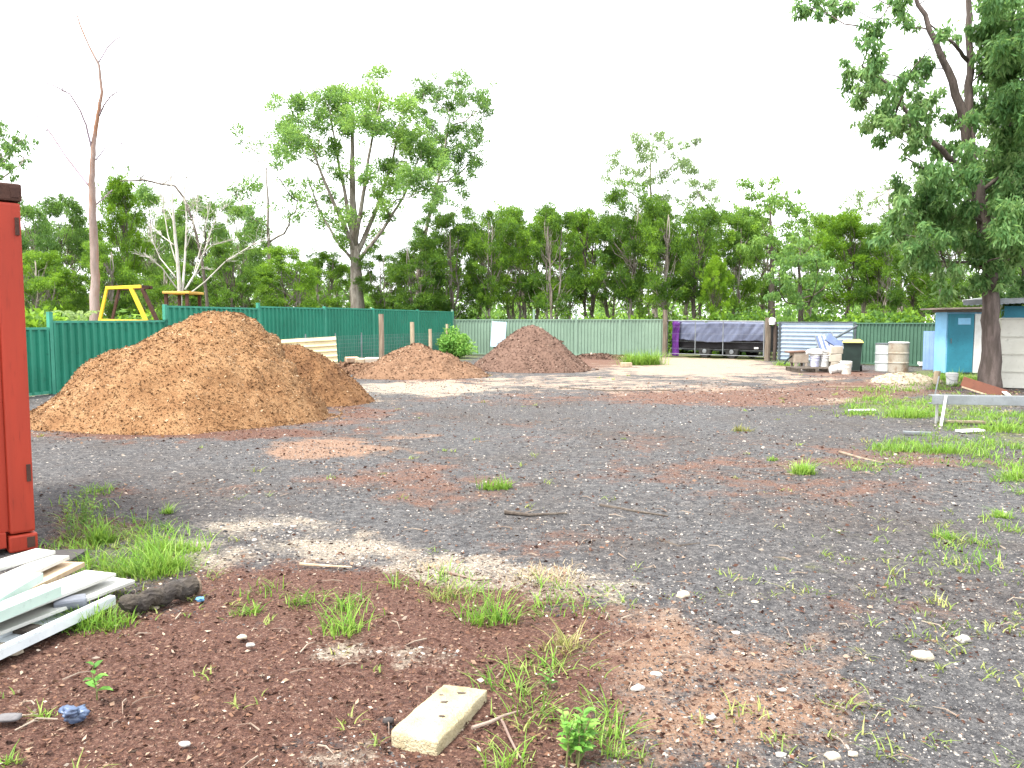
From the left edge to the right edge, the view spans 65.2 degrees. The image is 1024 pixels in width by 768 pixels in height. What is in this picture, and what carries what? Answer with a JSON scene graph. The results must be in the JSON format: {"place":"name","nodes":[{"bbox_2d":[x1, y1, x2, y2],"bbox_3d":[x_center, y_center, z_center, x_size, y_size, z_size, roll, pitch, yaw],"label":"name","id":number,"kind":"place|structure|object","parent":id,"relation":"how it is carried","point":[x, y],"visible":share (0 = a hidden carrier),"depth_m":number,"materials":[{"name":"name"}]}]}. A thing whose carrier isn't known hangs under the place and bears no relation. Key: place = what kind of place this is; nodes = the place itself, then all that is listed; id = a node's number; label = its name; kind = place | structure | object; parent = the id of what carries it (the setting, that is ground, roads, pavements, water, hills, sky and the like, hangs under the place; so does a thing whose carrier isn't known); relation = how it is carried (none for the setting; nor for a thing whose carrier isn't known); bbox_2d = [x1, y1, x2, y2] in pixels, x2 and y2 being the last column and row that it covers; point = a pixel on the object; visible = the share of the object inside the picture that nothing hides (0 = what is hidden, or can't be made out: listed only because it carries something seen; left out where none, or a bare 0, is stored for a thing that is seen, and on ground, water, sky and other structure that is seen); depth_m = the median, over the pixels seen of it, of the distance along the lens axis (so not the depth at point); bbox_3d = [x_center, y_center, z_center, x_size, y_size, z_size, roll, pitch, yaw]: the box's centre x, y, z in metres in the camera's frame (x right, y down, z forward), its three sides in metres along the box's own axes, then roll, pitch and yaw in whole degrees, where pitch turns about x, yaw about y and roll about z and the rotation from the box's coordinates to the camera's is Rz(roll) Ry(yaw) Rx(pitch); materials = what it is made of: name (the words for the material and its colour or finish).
{"place":"outdoors","nodes":[
{"label":"outdoors","id":0,"kind":"place"},
{"bbox_2d":[174,512,737,737],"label":"pale gravel","id":1,"kind":"structure","parent":0,"point":[358,553],"depth_m":5.33,"materials":[{"name":"gravel"}]},
{"bbox_2d":[0,0,1022,321],"label":"sky","id":2,"kind":"structure","parent":0,"point":[575,78],"materials":[{"name":"white"}]},
{"bbox_2d":[0,322,1023,767],"bbox_3d":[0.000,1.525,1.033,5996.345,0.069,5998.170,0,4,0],"label":"ground","id":3,"kind":"structure","parent":0,"point":[738,372],"depth_m":5.19,"materials":[{"name":"gravel"}]},
{"bbox_2d":[0,182,37,552],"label":"shipping container","id":4,"kind":"object","parent":3,"relation":"on","point":[18,533],"visible":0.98,"depth_m":5.51,"materials":[{"name":"metal"}]},
{"bbox_2d":[0,118,40,182],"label":"gum tree","id":5,"kind":"object","parent":3,"relation":"on","point":[9,167],"visible":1,"depth_m":33.54,"materials":[{"name":"green plant"}]},
{"bbox_2d":[18,197,64,311],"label":"evergreen tree","id":6,"kind":"object","parent":3,"relation":"on","point":[40,236],"visible":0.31,"depth_m":35.41,"materials":[{"name":"green plant"}]},
{"bbox_2d":[22,248,90,317],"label":"evergreen tree","id":7,"kind":"object","parent":3,"relation":"on","point":[63,274],"visible":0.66,"depth_m":32.75,"materials":[{"name":"green plant"}]},
{"bbox_2d":[24,192,100,315],"bbox_3d":[-21.199,-5.080,37.841,3.253,7.789,4.475,2,5,25],"label":"evergreen tree","id":8,"kind":"object","parent":3,"relation":"on","point":[77,218],"visible":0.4,"depth_m":37.50,"materials":[{"name":"green plant"}]},
{"bbox_2d":[54,549,88,561],"bbox_3d":[-2.915,1.249,4.206,0.220,0.040,2.557,0,4,-4],"label":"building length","id":9,"kind":"object","parent":3,"relation":"on","point":[70,553],"visible":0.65,"depth_m":5.39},
{"bbox_2d":[0,595,115,659],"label":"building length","id":10,"kind":"object","parent":9,"relation":"on","point":[14,643],"visible":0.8,"depth_m":4.04,"materials":[{"name":"grey paint"}]},
{"bbox_2d":[0,577,134,635],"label":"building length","id":11,"kind":"object","parent":10,"relation":"on","point":[41,613],"visible":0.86,"depth_m":4.24,"materials":[{"name":"white paint"}]},
{"bbox_2d":[29,562,84,589],"bbox_3d":[-2.758,1.179,3.943,0.140,0.030,1.939,0,4,4],"label":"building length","id":12,"kind":"object","parent":11,"relation":"on","point":[57,572],"visible":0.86,"depth_m":4.73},
{"bbox_2d":[0,570,115,622],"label":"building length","id":13,"kind":"object","parent":12,"relation":"on","point":[77,582],"visible":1,"depth_m":4.51,"materials":[{"name":"white paint"}]},
{"bbox_2d":[0,584,61,621],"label":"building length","id":14,"kind":"object","parent":13,"relation":"on","point":[13,606],"visible":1,"depth_m":4.04,"materials":[{"name":"white paint"}]},
{"bbox_2d":[0,573,42,601],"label":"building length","id":15,"kind":"object","parent":14,"relation":"on","point":[20,583],"visible":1,"depth_m":4.23,"materials":[{"name":"white paint"}]},
{"bbox_2d":[0,555,69,584],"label":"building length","id":16,"kind":"object","parent":13,"relation":"on","point":[41,564],"visible":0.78,"depth_m":4.64,"materials":[{"name":"white paint"}]},
{"bbox_2d":[0,548,55,570],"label":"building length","id":17,"kind":"object","parent":16,"relation":"on","point":[8,562],"visible":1,"depth_m":4.73,"materials":[{"name":"white paint"}]},
{"bbox_2d":[60,487,96,541],"bbox_3d":[-3.153,0.954,5.866,0.326,0.395,0.245,0,4,0],"label":"weed","id":18,"kind":"object","parent":3,"relation":"on","point":[83,520],"visible":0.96,"depth_m":5.88,"materials":[{"name":"green plant"}]},
{"bbox_2d":[19,8,156,320],"bbox_3d":[-12.919,-5.668,24.110,4.389,10.986,1.804,1,4,8],"label":"dead tree","id":19,"kind":"object","parent":3,"relation":"on","point":[94,303],"visible":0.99,"depth_m":24.12,"materials":[{"name":"brown plant"}]},
{"bbox_2d":[26,312,167,395],"bbox_3d":[-10.732,-0.505,15.447,0.090,1.820,11.276,1,5,18],"label":"sheet fence","id":20,"kind":"object","parent":3,"relation":"on","point":[59,353],"visible":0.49,"depth_m":17.88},
{"bbox_2d":[40,590,158,636],"bbox_3d":[-2.265,1.208,4.271,0.674,0.184,0.607,3,5,35],"label":"grass tuft","id":21,"kind":"object","parent":3,"relation":"on","point":[94,619],"visible":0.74,"depth_m":4.25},
{"bbox_2d":[73,237,153,318],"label":"evergreen tree","id":22,"kind":"object","parent":3,"relation":"on","point":[106,266],"visible":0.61,"depth_m":33.64,"materials":[{"name":"green plant"}]},
{"bbox_2d":[85,164,156,317],"bbox_3d":[-19.346,-6.082,39.601,3.127,9.591,3.094,-4,6,-43],"label":"evergreen tree","id":23,"kind":"object","parent":3,"relation":"on","point":[118,209],"visible":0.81,"depth_m":39.38,"materials":[{"name":"green plant"}]},
{"bbox_2d":[98,285,158,320],"bbox_3d":[-11.003,-1.513,23.102,2.750,2.638,1.520,0,4,0],"label":"yellow swing set frame","id":24,"kind":"object","parent":3,"relation":"on","point":[133,288],"visible":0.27,"depth_m":22.50,"materials":[{"name":"metal"}]},
{"bbox_2d":[108,174,184,311],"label":"evergreen tree","id":25,"kind":"object","parent":3,"relation":"on","point":[142,191],"visible":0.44,"depth_m":43.13,"materials":[{"name":"green plant"}]},
{"bbox_2d":[81,538,220,585],"bbox_3d":[-2.332,1.110,5.197,0.866,0.231,0.767,4,6,40],"label":"grass tuft","id":26,"kind":"object","parent":3,"relation":"on","point":[168,562],"visible":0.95,"depth_m":5.16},
{"bbox_2d":[118,575,201,612],"bbox_3d":[-1.983,1.196,4.508,0.110,0.129,0.467,3,6,36],"label":"old log","id":27,"kind":"object","parent":3,"relation":"on","point":[165,595],"visible":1,"depth_m":4.47,"materials":[{"name":"brown wood"}]},
{"bbox_2d":[109,524,223,556],"bbox_3d":[-2.358,1.077,5.632,0.842,0.222,0.643,0,4,0],"label":"grass tuft","id":28,"kind":"object","parent":3,"relation":"on","point":[183,544],"visible":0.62,"depth_m":5.59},
{"bbox_2d":[138,261,217,314],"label":"evergreen tree","id":29,"kind":"object","parent":3,"relation":"on","point":[156,291],"visible":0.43,"depth_m":36.71,"materials":[{"name":"green plant"}]},
{"bbox_2d":[149,194,248,306],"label":"evergreen tree","id":30,"kind":"object","parent":3,"relation":"on","point":[180,221],"visible":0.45,"depth_m":41.15,"materials":[{"name":"green plant"}]},
{"bbox_2d":[30,310,374,437],"bbox_3d":[-5.480,-0.276,13.555,6.388,1.970,5.677,0,4,0],"label":"mulch heap","id":31,"kind":"object","parent":3,"relation":"on","point":[206,372],"visible":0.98,"depth_m":12.30,"materials":[{"name":"wood"}]},
{"bbox_2d":[130,139,280,304],"bbox_3d":[-11.086,-4.869,29.645,5.773,8.530,2.567,1,4,6],"label":"dead tree","id":32,"kind":"object","parent":3,"relation":"on","point":[179,287],"visible":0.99,"depth_m":29.90,"materials":[{"name":"white plant"}]},
{"bbox_2d":[199,239,260,306],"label":"evergreen tree","id":33,"kind":"object","parent":3,"relation":"on","point":[220,254],"visible":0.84,"depth_m":35.64,"materials":[{"name":"green plant"}]},
{"bbox_2d":[203,190,274,307],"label":"evergreen tree","id":34,"kind":"object","parent":3,"relation":"on","point":[241,236],"visible":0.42,"depth_m":46.05,"materials":[{"name":"green plant"}]},
{"bbox_2d":[225,131,327,287],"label":"gum tree","id":35,"kind":"object","parent":3,"relation":"on","point":[254,185],"visible":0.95,"depth_m":45.08,"materials":[{"name":"green plant"}]},
{"bbox_2d":[242,244,322,307],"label":"evergreen tree","id":36,"kind":"object","parent":3,"relation":"on","point":[267,274],"visible":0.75,"depth_m":37.20,"materials":[{"name":"green plant"}]},
{"bbox_2d":[162,303,453,361],"bbox_3d":[-5.922,-1.800,29.820,0.090,2.180,19.326,1,5,18],"label":"sheet fence","id":37,"kind":"object","parent":3,"relation":"on","point":[345,325],"visible":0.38,"depth_m":29.25,"materials":[{"name":"metal"}]},
{"bbox_2d":[281,337,337,363],"bbox_3d":[-5.636,-0.868,21.665,1.786,0.825,0.194,-1,5,-14],"label":"iron sheet","id":38,"kind":"object","parent":3,"relation":"on","point":[326,347],"visible":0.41,"depth_m":21.79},
{"bbox_2d":[288,247,349,307],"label":"evergreen tree","id":39,"kind":"object","parent":3,"relation":"on","point":[321,258],"visible":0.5,"depth_m":45.26,"materials":[{"name":"green plant"}]},
{"bbox_2d":[282,344,383,407],"bbox_3d":[-4.470,-0.193,15.970,3.815,1.259,3.576,0,4,0],"label":"mulch heap","id":40,"kind":"object","parent":3,"relation":"on","point":[333,384],"visible":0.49,"depth_m":15.48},
{"bbox_2d":[229,62,454,307],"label":"gum tree","id":41,"kind":"object","parent":3,"relation":"on","point":[345,119],"visible":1,"depth_m":42.31,"materials":[{"name":"green plant"}]},
{"bbox_2d":[304,593,382,639],"bbox_3d":[-0.882,1.206,4.128,0.484,0.220,0.524,0,4,0],"label":"grass tuft","id":42,"kind":"object","parent":3,"relation":"on","point":[352,627],"visible":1,"depth_m":4.18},
{"bbox_2d":[295,314,448,358],"bbox_3d":[-4.347,-1.748,31.633,0.550,2.000,14.298,1,5,18],"label":"wire fence","id":43,"kind":"object","parent":3,"relation":"on","point":[381,337],"visible":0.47,"depth_m":29.92,"materials":[{"name":"wood"}]},
{"bbox_2d":[347,244,414,308],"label":"evergreen tree","id":44,"kind":"object","parent":3,"relation":"on","point":[366,265],"visible":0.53,"depth_m":43.25,"materials":[{"name":"green plant"}]},
{"bbox_2d":[381,234,457,310],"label":"evergreen tree","id":45,"kind":"object","parent":3,"relation":"on","point":[436,264],"visible":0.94,"depth_m":41.05,"materials":[{"name":"green plant"}]},
{"bbox_2d":[350,343,502,379],"bbox_3d":[-2.820,-0.715,24.030,4.779,1.069,4.374,-2,5,-19],"label":"soil heap","id":46,"kind":"object","parent":3,"relation":"on","point":[415,361],"visible":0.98,"depth_m":23.02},
{"bbox_2d":[391,685,486,755],"bbox_3d":[-0.281,1.333,3.211,0.210,0.086,0.465,2,5,23],"label":"concrete block","id":47,"kind":"object","parent":3,"relation":"on","point":[434,723],"depth_m":3.11,"materials":[{"name":"beige concrete"}]},
{"bbox_2d":[413,211,486,318],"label":"evergreen tree","id":48,"kind":"object","parent":3,"relation":"on","point":[460,230],"visible":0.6,"depth_m":43.33,"materials":[{"name":"green plant"}]},
{"bbox_2d":[408,66,497,297],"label":"gum tree","id":49,"kind":"object","parent":3,"relation":"on","point":[460,149],"visible":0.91,"depth_m":48.92,"materials":[{"name":"green plant"}]},
{"bbox_2d":[435,325,478,357],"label":"bush","id":50,"kind":"object","parent":3,"relation":"on","point":[454,342],"visible":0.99,"depth_m":35.10,"materials":[{"name":"green plant"}]},
{"bbox_2d":[459,200,524,318],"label":"evergreen tree","id":51,"kind":"object","parent":3,"relation":"on","point":[473,246],"visible":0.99,"depth_m":42.31,"materials":[{"name":"green plant"}]},
{"bbox_2d":[447,579,549,627],"bbox_3d":[-0.085,1.157,4.289,0.574,0.260,0.464,2,5,19],"label":"grass tuft","id":52,"kind":"object","parent":3,"relation":"on","point":[495,612],"visible":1,"depth_m":4.29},
{"bbox_2d":[469,727,535,767],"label":"grass tuft","id":53,"kind":"object","parent":3,"relation":"on","point":[507,761],"visible":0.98,"depth_m":2.89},
{"bbox_2d":[482,218,539,318],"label":"evergreen tree","id":54,"kind":"object","parent":3,"relation":"on","point":[504,293],"visible":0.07,"depth_m":51.23,"materials":[{"name":"green plant"}]},
{"bbox_2d":[0,374,1023,767],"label":"mulch chips","id":55,"kind":"object","parent":3,"relation":"on","point":[416,754],"visible":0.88,"depth_m":3.80,"materials":[{"name":"wood"}]},
{"bbox_2d":[1,375,1023,767],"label":"twigs","id":56,"kind":"object","parent":3,"relation":"on","point":[555,653],"visible":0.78,"depth_m":4.16,"materials":[{"name":"brown wood"}]},
{"bbox_2d":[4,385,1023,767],"bbox_3d":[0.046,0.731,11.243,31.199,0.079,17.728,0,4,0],"label":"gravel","id":57,"kind":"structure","parent":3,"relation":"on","point":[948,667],"depth_m":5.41,"materials":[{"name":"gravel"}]},
{"bbox_2d":[31,276,1004,325],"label":"bushes","id":58,"kind":"object","parent":3,"relation":"on","point":[499,313],"visible":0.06,"depth_m":88.81,"materials":[{"name":"green plant"}]},
{"bbox_2d":[484,203,565,318],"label":"evergreen tree","id":59,"kind":"object","parent":3,"relation":"on","point":[519,236],"visible":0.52,"depth_m":44.19,"materials":[{"name":"green plant"}]},
{"bbox_2d":[474,325,602,373],"bbox_3d":[0.644,-1.236,27.232,4.832,1.600,4.989,0,4,0],"label":"mulch heap","id":60,"kind":"object","parent":3,"relation":"on","point":[530,349],"visible":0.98,"depth_m":26.06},
{"bbox_2d":[494,557,596,591],"bbox_3d":[0.248,1.190,4.980,0.643,0.070,0.649,-4,6,-39],"label":"dry straw","id":61,"kind":"object","parent":3,"relation":"on","point":[560,579],"visible":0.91,"depth_m":5.02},
{"bbox_2d":[511,201,592,318],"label":"evergreen tree","id":62,"kind":"object","parent":3,"relation":"on","point":[554,220],"visible":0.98,"depth_m":42.31,"materials":[{"name":"green plant"}]},
{"bbox_2d":[451,309,662,355],"bbox_3d":[2.020,-2.417,37.656,10.252,2.200,0.090,1,5,14],"label":"sheet fence","id":63,"kind":"object","parent":3,"relation":"on","point":[604,336],"visible":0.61,"depth_m":37.27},
{"bbox_2d":[526,614,608,655],"bbox_3d":[0.277,1.232,3.897,0.455,0.174,0.316,0,4,0],"label":"grass tuft","id":64,"kind":"object","parent":3,"relation":"on","point":[567,644],"visible":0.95,"depth_m":3.93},
{"bbox_2d":[541,210,603,318],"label":"evergreen tree","id":65,"kind":"object","parent":3,"relation":"on","point":[553,279],"visible":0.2,"depth_m":50.78,"materials":[{"name":"green plant"}]},
{"bbox_2d":[556,706,600,767],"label":"weed","id":66,"kind":"object","parent":3,"relation":"on","point":[578,743],"visible":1,"depth_m":2.89,"materials":[{"name":"green plant"}]},
{"bbox_2d":[561,206,623,318],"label":"evergreen tree","id":67,"kind":"object","parent":3,"relation":"on","point":[584,226],"visible":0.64,"depth_m":43.19,"materials":[{"name":"green plant"}]},
{"bbox_2d":[585,211,631,318],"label":"evergreen tree","id":68,"kind":"object","parent":3,"relation":"on","point":[605,304],"visible":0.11,"depth_m":54.37,"materials":[{"name":"green plant"}]},
{"bbox_2d":[589,176,684,318],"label":"evergreen tree","id":69,"kind":"object","parent":3,"relation":"on","point":[624,228],"visible":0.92,"depth_m":42.09,"materials":[{"name":"green plant"}]},
{"bbox_2d":[610,347,672,365],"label":"grass tuft","id":70,"kind":"object","parent":3,"relation":"on","point":[649,359],"visible":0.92,"depth_m":29.65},
{"bbox_2d":[624,209,685,316],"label":"evergreen tree","id":71,"kind":"object","parent":3,"relation":"on","point":[638,303],"visible":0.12,"depth_m":51.03,"materials":[{"name":"green plant"}]},
{"bbox_2d":[599,128,721,317],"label":"gum tree","id":72,"kind":"object","parent":3,"relation":"on","point":[686,162],"visible":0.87,"depth_m":58.17,"materials":[{"name":"green plant"}]},
{"bbox_2d":[632,200,704,321],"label":"evergreen tree","id":73,"kind":"object","parent":3,"relation":"on","point":[678,243],"visible":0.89,"depth_m":41.11,"materials":[{"name":"green plant"}]},
{"bbox_2d":[653,202,725,319],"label":"evergreen tree","id":74,"kind":"object","parent":3,"relation":"on","point":[687,302],"visible":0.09,"depth_m":52.74,"materials":[{"name":"green plant"}]},
{"bbox_2d":[658,202,741,319],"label":"evergreen tree","id":75,"kind":"object","parent":3,"relation":"on","point":[703,220],"visible":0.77,"depth_m":41.07,"materials":[{"name":"green plant"}]},
{"bbox_2d":[698,251,735,319],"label":"evergreen tree","id":76,"kind":"object","parent":3,"relation":"on","point":[715,264],"visible":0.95,"depth_m":39.54,"materials":[{"name":"green plant"}]},
{"bbox_2d":[671,326,777,358],"bbox_3d":[9.447,-1.901,35.988,1.923,1.430,5.380,-4,6,-44],"label":"trailer","id":77,"kind":"object","parent":3,"relation":"on","point":[737,347],"visible":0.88,"depth_m":34.94,"materials":[{"name":"black metal"}]},
{"bbox_2d":[679,321,777,341],"bbox_3d":[9.732,-2.322,35.464,2.075,0.939,4.423,-4,6,-44],"label":"tarpaulin","id":78,"kind":"object","parent":77,"relation":"on","point":[713,331],"visible":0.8,"depth_m":34.78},
{"bbox_2d":[700,209,763,314],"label":"evergreen tree","id":79,"kind":"object","parent":3,"relation":"on","point":[749,286],"visible":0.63,"depth_m":42.41,"materials":[{"name":"green plant"}]},
{"bbox_2d":[707,305,784,355],"bbox_3d":[11.313,-2.356,38.635,4.182,3.004,3.791,1,5,16],"label":"bush","id":80,"kind":"object","parent":3,"relation":"on","point":[745,315],"visible":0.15,"depth_m":38.54,"materials":[{"name":"green plant"}]},
{"bbox_2d":[729,215,802,314],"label":"evergreen tree","id":81,"kind":"object","parent":3,"relation":"on","point":[764,284],"visible":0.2,"depth_m":51.02,"materials":[{"name":"green plant"}]},
{"bbox_2d":[718,170,824,325],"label":"round tree","id":82,"kind":"object","parent":3,"relation":"on","point":[776,201],"visible":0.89,"depth_m":42.55,"materials":[{"name":"green plant"}]},
{"bbox_2d":[763,234,842,321],"bbox_3d":[13.179,-3.900,36.239,3.278,5.583,5.099,2,5,25],"label":"round tree","id":83,"kind":"object","parent":3,"relation":"on","point":[789,261],"visible":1,"depth_m":35.44,"materials":[{"name":"green plant"}]},
{"bbox_2d":[780,210,850,318],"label":"evergreen tree","id":84,"kind":"object","parent":3,"relation":"on","point":[817,223],"visible":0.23,"depth_m":50.63,"materials":[{"name":"green plant"}]},
{"bbox_2d":[777,322,856,361],"bbox_3d":[11.872,-1.632,31.319,0.128,1.615,3.261,-4,6,-41],"label":"iron fence","id":85,"kind":"object","parent":3,"relation":"on","point":[793,336],"visible":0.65,"depth_m":31.66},
{"bbox_2d":[800,309,876,322],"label":"bush","id":86,"kind":"object","parent":3,"relation":"on","point":[819,318],"visible":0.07,"depth_m":35.64,"materials":[{"name":"green plant"}]},
{"bbox_2d":[802,203,885,317],"bbox_3d":[16.493,-5.167,39.813,3.878,7.656,3.836,2,5,22],"label":"evergreen tree","id":87,"kind":"object","parent":3,"relation":"on","point":[850,224],"visible":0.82,"depth_m":39.30,"materials":[{"name":"green plant"}]},
{"bbox_2d":[842,339,863,370],"bbox_3d":[11.022,-0.924,25.895,0.630,1.040,0.778,2,5,23],"label":"wheeled bin","id":88,"kind":"object","parent":3,"relation":"on","point":[852,350],"visible":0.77,"depth_m":25.61,"materials":[{"name":"green plastic"}]},
{"bbox_2d":[836,168,918,311],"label":"gum tree","id":89,"kind":"object","parent":3,"relation":"on","point":[860,194],"visible":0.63,"depth_m":58.08,"materials":[{"name":"green plant"}]},
{"bbox_2d":[847,220,915,316],"bbox_3d":[17.777,-4.615,38.934,3.156,6.690,2.837,3,5,34],"label":"evergreen tree","id":90,"kind":"object","parent":3,"relation":"on","point":[875,300],"visible":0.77,"depth_m":38.52,"materials":[{"name":"green plant"}]},
{"bbox_2d":[849,305,932,322],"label":"bush","id":91,"kind":"object","parent":3,"relation":"on","point":[899,317],"visible":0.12,"depth_m":34.04,"materials":[{"name":"green plant"}]},
{"bbox_2d":[853,322,934,365],"bbox_3d":[15.041,-1.346,27.662,0.090,1.610,6.671,-4,6,-41],"label":"sheet fence","id":92,"kind":"object","parent":3,"relation":"on","point":[869,335],"visible":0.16,"depth_m":29.06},
{"bbox_2d":[887,342,909,372],"bbox_3d":[12.288,-0.853,25.435,0.624,0.970,0.624,0,4,0],"label":"steel drum","id":93,"kind":"object","parent":3,"relation":"on","point":[898,356],"visible":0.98,"depth_m":25.19,"materials":[{"name":"white metal"}]},
{"bbox_2d":[864,371,941,383],"bbox_3d":[10.590,-0.182,21.657,2.119,0.344,1.940,-4,6,-41],"label":"sand heap","id":94,"kind":"object","parent":3,"relation":"on","point":[900,377],"visible":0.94,"depth_m":21.20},
{"bbox_2d":[789,0,1023,388],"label":"gum tree","id":95,"kind":"object","parent":3,"relation":"on","point":[988,183],"visible":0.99,"depth_m":17.76,"materials":[{"name":"green plant"}]},
{"bbox_2d":[872,214,943,320],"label":"evergreen tree","id":96,"kind":"object","parent":3,"relation":"on","point":[910,298],"visible":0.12,"depth_m":41.40,"materials":[{"name":"green plant"}]},
{"bbox_2d":[893,227,980,322],"bbox_3d":[20.140,-4.828,37.808,3.893,7.292,4.607,1,5,15],"label":"evergreen tree","id":97,"kind":"object","parent":3,"relation":"on","point":[925,291],"visible":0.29,"depth_m":37.87,"materials":[{"name":"green plant"}]},
{"bbox_2d":[920,307,1000,372],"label":"cupboard shed","id":98,"kind":"structure","parent":3,"relation":"on","point":[957,343],"depth_m":24.46,"materials":[{"name":"blue paint"}]},
{"bbox_2d":[946,314,973,371],"bbox_3d":[13.710,-1.253,24.450,0.770,1.780,0.094,0,4,0],"label":"door","id":99,"kind":"structure","parent":98,"relation":"in","point":[960,326],"depth_m":24.45,"materials":[{"name":"teal paint"}]},
{"bbox_2d":[928,394,1023,425],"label":"steel beam","id":100,"kind":"structure","parent":3,"relation":"on","point":[1004,400],"depth_m":12.27,"materials":[{"name":"grey metal"}]},
{"bbox_2d":[929,231,1022,317],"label":"evergreen tree","id":101,"kind":"object","parent":3,"relation":"on","point":[958,303],"visible":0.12,"depth_m":36.45,"materials":[{"name":"green plant"}]},
{"bbox_2d":[963,298,1023,387],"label":"lean to shed","id":102,"kind":"object","parent":3,"relation":"on","point":[1011,321],"visible":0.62,"depth_m":19.16,"materials":[{"name":"beige paint"}]},
{"bbox_2d":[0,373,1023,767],"bbox_3d":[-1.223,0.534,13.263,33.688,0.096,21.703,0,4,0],"label":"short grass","id":103,"kind":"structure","parent":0,"point":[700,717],"depth_m":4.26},
{"bbox_2d":[37,370,1023,764],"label":"grass","id":104,"kind":"structure","parent":0,"point":[987,442],"depth_m":5.72,"materials":[{"name":"plant"}]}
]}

